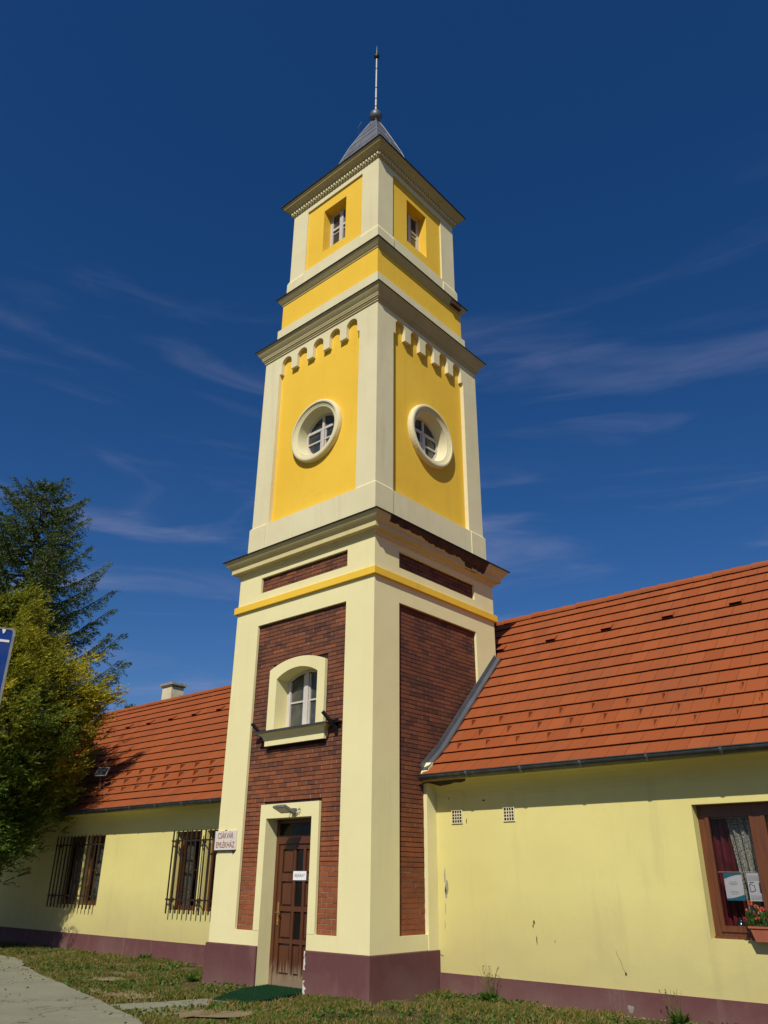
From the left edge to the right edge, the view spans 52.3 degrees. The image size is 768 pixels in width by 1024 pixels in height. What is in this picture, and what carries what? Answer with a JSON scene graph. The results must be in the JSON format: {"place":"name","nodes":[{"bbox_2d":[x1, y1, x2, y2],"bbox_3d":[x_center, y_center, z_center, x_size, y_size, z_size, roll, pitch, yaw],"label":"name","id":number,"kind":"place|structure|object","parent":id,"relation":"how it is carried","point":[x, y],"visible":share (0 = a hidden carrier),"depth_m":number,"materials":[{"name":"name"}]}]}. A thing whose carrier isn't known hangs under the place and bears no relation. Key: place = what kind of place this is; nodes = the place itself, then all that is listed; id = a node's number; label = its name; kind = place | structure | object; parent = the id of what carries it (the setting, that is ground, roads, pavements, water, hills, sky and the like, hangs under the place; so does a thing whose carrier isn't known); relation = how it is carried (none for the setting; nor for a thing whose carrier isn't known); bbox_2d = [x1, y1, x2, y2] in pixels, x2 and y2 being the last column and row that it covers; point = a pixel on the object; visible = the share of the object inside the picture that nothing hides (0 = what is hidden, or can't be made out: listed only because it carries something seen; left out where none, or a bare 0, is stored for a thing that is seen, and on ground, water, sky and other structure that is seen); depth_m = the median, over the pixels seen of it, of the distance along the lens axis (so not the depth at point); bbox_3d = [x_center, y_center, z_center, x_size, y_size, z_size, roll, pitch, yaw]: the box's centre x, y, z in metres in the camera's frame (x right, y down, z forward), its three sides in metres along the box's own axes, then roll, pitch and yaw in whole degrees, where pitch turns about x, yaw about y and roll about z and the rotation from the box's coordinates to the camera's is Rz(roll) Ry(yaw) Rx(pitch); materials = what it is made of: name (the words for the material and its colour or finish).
{"place":"outdoors","nodes":[
{"label":"outdoors","id":0,"kind":"place"},
{"bbox_2d":[0,955,141,1023],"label":"path","id":1,"kind":"structure","parent":0,"point":[42,1007],"depth_m":11.42,"materials":[{"name":"concrete"}]},
{"bbox_2d":[0,941,736,1023],"bbox_3d":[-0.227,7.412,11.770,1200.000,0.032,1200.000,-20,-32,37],"label":"ground","id":2,"kind":"structure","parent":0,"point":[379,1013],"depth_m":11.05,"materials":[{"name":"green plant"}]},
{"bbox_2d":[0,627,15,702],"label":"road sign","id":3,"kind":"object","parent":2,"relation":"on","point":[7,636],"visible":1,"depth_m":4.45,"materials":[{"name":"metal"}]},
{"bbox_2d":[0,578,130,886],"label":"broadleaf tree","id":4,"kind":"object","parent":2,"relation":"on","point":[41,781],"visible":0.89,"depth_m":20.84,"materials":[{"name":"green plant"}]},
{"bbox_2d":[0,476,135,763],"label":"spruce tree","id":5,"kind":"object","parent":2,"relation":"on","point":[49,561],"visible":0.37,"depth_m":35.59,"materials":[{"name":"green plant"}]},
{"bbox_2d":[83,976,123,980],"bbox_3d":[-5.206,8.540,14.317,1.211,0.001,0.687,-3,-25,8],"label":"sand patch","id":6,"kind":"object","parent":2,"relation":"on","point":[112,978],"visible":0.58,"depth_m":14.33,"materials":[{"name":"beige sand"}]},
{"bbox_2d":[0,684,231,965],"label":"house","id":7,"kind":"structure","parent":2,"relation":"on","point":[164,760],"depth_m":20.38,"materials":[{"name":"yellow paint"}]},
{"bbox_2d":[62,837,84,903],"bbox_3d":[-8.369,9.770,21.352,0.950,1.670,0.075,-20,-32,37],"label":"window","id":8,"kind":"structure","parent":7,"relation":"in","point":[83,840],"depth_m":21.44,"materials":[{"name":"brown wood"}]},
{"bbox_2d":[46,834,103,908],"bbox_3d":[-8.270,9.622,20.951,2.380,1.785,0.141,-20,-32,37],"label":"window grille","id":9,"kind":"object","parent":7,"relation":"attached to","point":[60,846],"depth_m":20.86,"materials":[{"name":"black metal"}]},
{"bbox_2d":[83,836,105,904],"bbox_3d":[-7.559,9.475,20.710,0.900,1.670,0.075,-20,-32,37],"label":"window","id":10,"kind":"structure","parent":7,"relation":"in","point":[100,856],"depth_m":20.78,"materials":[{"name":"brown wood"}]},
{"bbox_2d":[94,767,109,790],"bbox_3d":[-7.899,7.521,21.967,0.370,0.674,0.313,-7,-26,15],"label":"roof floodlight","id":11,"kind":"object","parent":7,"relation":"on","point":[102,772],"visible":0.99,"depth_m":21.96,"materials":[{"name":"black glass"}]},
{"bbox_2d":[160,682,186,699],"bbox_3d":[-7.511,6.955,27.541,0.700,1.760,0.640,-20,-32,37],"label":"chimney","id":12,"kind":"object","parent":7,"relation":"on","point":[172,689],"visible":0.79,"depth_m":27.62,"materials":[{"name":"grey concrete"}]},
{"bbox_2d":[174,831,202,910],"bbox_3d":[-4.482,8.366,18.271,1.020,1.670,0.075,-20,-32,37],"label":"window","id":13,"kind":"structure","parent":7,"relation":"in","point":[185,833],"depth_m":18.33,"materials":[{"name":"brown wood"}]},
{"bbox_2d":[165,829,216,914],"bbox_3d":[-4.175,8.133,17.709,2.278,1.783,0.141,-20,-32,37],"label":"window grille","id":14,"kind":"object","parent":7,"relation":"attached to","point":[172,899],"depth_m":17.81,"materials":[{"name":"black metal"}]},
{"bbox_2d":[206,830,217,910],"bbox_3d":[-3.600,8.045,17.572,0.960,1.670,0.075,-20,-32,37],"label":"window","id":15,"kind":"structure","parent":7,"relation":"in","point":[213,874],"depth_m":17.72,"materials":[{"name":"brown wood"}]},
{"bbox_2d":[88,987,160,998],"bbox_3d":[-4.205,7.752,12.620,1.970,0.001,0.805,-20,-32,37],"label":"sand patch","id":16,"kind":"object","parent":2,"relation":"on","point":[125,994],"visible":0.42,"depth_m":12.50,"materials":[{"name":"beige sand"}]},
{"bbox_2d":[137,949,151,958],"bbox_3d":[-5.462,10.031,17.722,0.345,0.258,0.343,-9,-27,18],"label":"weed","id":17,"kind":"object","parent":2,"relation":"on","point":[144,956],"visible":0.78,"depth_m":17.74,"materials":[{"name":"green plant"}]},
{"bbox_2d":[110,999,229,1011],"bbox_3d":[-3.094,7.235,11.432,1.638,0.080,0.669,14,-28,-27],"label":"doorway slab","id":18,"kind":"structure","parent":2,"relation":"on","point":[153,1005],"depth_m":11.38,"materials":[{"name":"concrete"}]},
{"bbox_2d":[184,970,200,981],"bbox_3d":[-3.512,8.447,14.236,0.364,0.192,0.296,-20,-32,37],"label":"weed","id":19,"kind":"object","parent":2,"relation":"on","point":[192,976],"visible":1,"depth_m":14.22,"materials":[{"name":"green plant"}]},
{"bbox_2d":[141,1005,263,1018],"bbox_3d":[-2.509,6.954,10.889,1.894,0.001,1.196,7,-26,-14],"label":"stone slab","id":20,"kind":"object","parent":2,"relation":"on","point":[197,1013],"visible":0.54,"depth_m":10.75,"materials":[{"name":"grey stone"}]},
{"bbox_2d":[213,984,301,1003],"bbox_3d":[-2.028,7.717,12.533,1.177,0.062,1.862,-14,-29,28],"label":"door mat","id":21,"kind":"object","parent":2,"relation":"on","point":[266,992],"depth_m":12.42,"materials":[{"name":"green carpet"}]},
{"bbox_2d":[0,951,678,1023],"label":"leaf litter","id":22,"kind":"object","parent":2,"relation":"on","point":[516,1021],"visible":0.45,"depth_m":13.49,"materials":[{"name":"brown plant"}]},
{"bbox_2d":[202,53,509,1004],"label":"tower","id":23,"kind":"structure","parent":2,"relation":"on","point":[366,573],"depth_m":15.84,"materials":[{"name":"beige paint"}]},
{"bbox_2d":[214,830,237,852],"bbox_3d":[-3.034,6.305,14.982,0.640,0.405,0.035,-20,-32,37],"label":"name plaque","id":24,"kind":"object","parent":23,"relation":"attached to","point":[225,840],"visible":1,"depth_m":14.96,"materials":[{"name":"white stone"}]},
{"bbox_2d":[251,722,265,744],"bbox_3d":[-2.416,4.310,15.239,0.280,0.405,0.322,-20,-32,37],"label":"flag holder","id":25,"kind":"object","parent":23,"relation":"attached to","point":[255,727],"visible":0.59,"depth_m":15.25,"materials":[{"name":"black metal"}]},
{"bbox_2d":[273,804,299,813],"bbox_3d":[-1.743,5.317,13.994,0.399,0.145,0.322,-20,-32,37],"label":"wall lamp","id":26,"kind":"object","parent":23,"relation":"attached to","point":[283,808],"visible":1,"depth_m":13.95,"materials":[{"name":"grey metal"}]},
{"bbox_2d":[268,818,310,988],"bbox_3d":[-1.540,6.840,13.754,1.205,2.715,0.136,-20,-32,37],"label":"door","id":27,"kind":"structure","parent":23,"relation":"in","point":[290,896],"depth_m":13.85,"materials":[{"name":"brown wood"}]},
{"bbox_2d":[293,871,305,879],"bbox_3d":[-1.498,6.460,13.898,0.335,0.145,0.005,-20,-32,37],"label":"door notice","id":28,"kind":"object","parent":27,"relation":"attached to","point":[299,875],"depth_m":13.90,"materials":[{"name":"white paper"}]},
{"bbox_2d":[286,669,316,726],"bbox_3d":[-1.489,3.660,15.234,1.150,1.190,0.060,-20,-32,37],"label":"arched window","id":29,"kind":"structure","parent":23,"relation":"in","point":[302,688],"depth_m":15.35,"materials":[{"name":"white paint"}]},
{"bbox_2d":[291,399,341,463],"bbox_3d":[-1.468,-1.799,17.735,1.550,1.550,0.355,-20,-32,37],"label":"round window","id":30,"kind":"structure","parent":23,"relation":"in","point":[318,428],"depth_m":17.91,"materials":[{"name":"beige paint"}]},
{"bbox_2d":[321,710,341,734],"bbox_3d":[-0.946,3.775,14.075,0.280,0.405,0.322,-20,-32,37],"label":"flag holder","id":31,"kind":"object","parent":23,"relation":"attached to","point":[335,723],"visible":1,"depth_m":14.09,"materials":[{"name":"black metal"}]},
{"bbox_2d":[330,207,345,246],"bbox_3d":[-1.124,-7.516,20.847,0.820,1.440,0.062,-20,-32,37],"label":"window","id":32,"kind":"structure","parent":23,"relation":"in","point":[338,221],"depth_m":21.00,"materials":[{"name":"white paint"}]},
{"bbox_2d":[407,212,418,250],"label":"window","id":33,"kind":"structure","parent":23,"relation":"in","point":[412,225],"depth_m":21.14,"materials":[{"name":"white paint"}]},
{"bbox_2d":[408,404,452,468],"bbox_3d":[0.994,-1.693,17.920,0.355,1.550,1.550,-20,-32,37],"label":"round window","id":34,"kind":"structure","parent":23,"relation":"in","point":[429,434],"depth_m":18.12,"materials":[{"name":"beige paint"}]},
{"bbox_2d":[194,965,697,1023],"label":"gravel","id":35,"kind":"structure","parent":2,"relation":"on","point":[665,1020],"depth_m":10.89,"materials":[{"name":"grey gravel"}]},
{"bbox_2d":[477,965,499,1001],"bbox_3d":[1.629,7.348,12.209,0.377,0.530,0.318,-4,-25,9],"label":"weed","id":36,"kind":"object","parent":2,"relation":"on","point":[487,996],"visible":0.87,"depth_m":12.17,"materials":[{"name":"green plant"}]},
{"bbox_2d":[417,560,767,1023],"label":"house","id":37,"kind":"structure","parent":2,"relation":"on","point":[594,776],"depth_m":12.38,"materials":[{"name":"yellow paint"}]},
{"bbox_2d":[696,802,767,939],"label":"window","id":38,"kind":"structure","parent":37,"relation":"in","point":[734,837],"depth_m":10.98,"materials":[{"name":"brown wood"}]},
{"bbox_2d":[723,873,745,900],"bbox_3d":[4.844,5.183,10.820,0.245,0.343,0.003,-20,-32,37],"label":"poster","id":39,"kind":"object","parent":37,"relation":"attached to","point":[734,887],"visible":1,"depth_m":10.82,"materials":[{"name":"white paper"}]},
{"bbox_2d":[737,918,745,925],"bbox_3d":[4.862,5.622,10.645,0.130,0.170,0.130,-20,-32,37],"label":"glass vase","id":40,"kind":"object","parent":37,"relation":"in","point":[740,922],"visible":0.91,"depth_m":10.63,"materials":[{"name":"clear glass"}]},
{"bbox_2d":[746,873,762,900],"bbox_3d":[5.069,5.103,10.642,0.220,0.346,0.003,-20,-32,37],"label":"poster","id":41,"kind":"object","parent":37,"relation":"attached to","point":[754,886],"visible":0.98,"depth_m":10.66,"materials":[{"name":"white paper"}]},
{"bbox_2d":[743,901,767,941],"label":"flower box","id":42,"kind":"object","parent":37,"relation":"attached to","point":[759,930],"visible":1,"depth_m":10.19,"materials":[{"name":"ceramic"}]},
{"bbox_2d":[659,989,691,1023],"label":"weed","id":43,"kind":"object","parent":2,"relation":"on","point":[677,1017],"visible":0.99,"depth_m":10.36,"materials":[{"name":"green plant"}]},
{"bbox_2d":[0,0,767,734],"label":"sky","id":44,"kind":"structure","parent":0,"point":[604,162],"materials":[{"name":"blue"}]}
]}

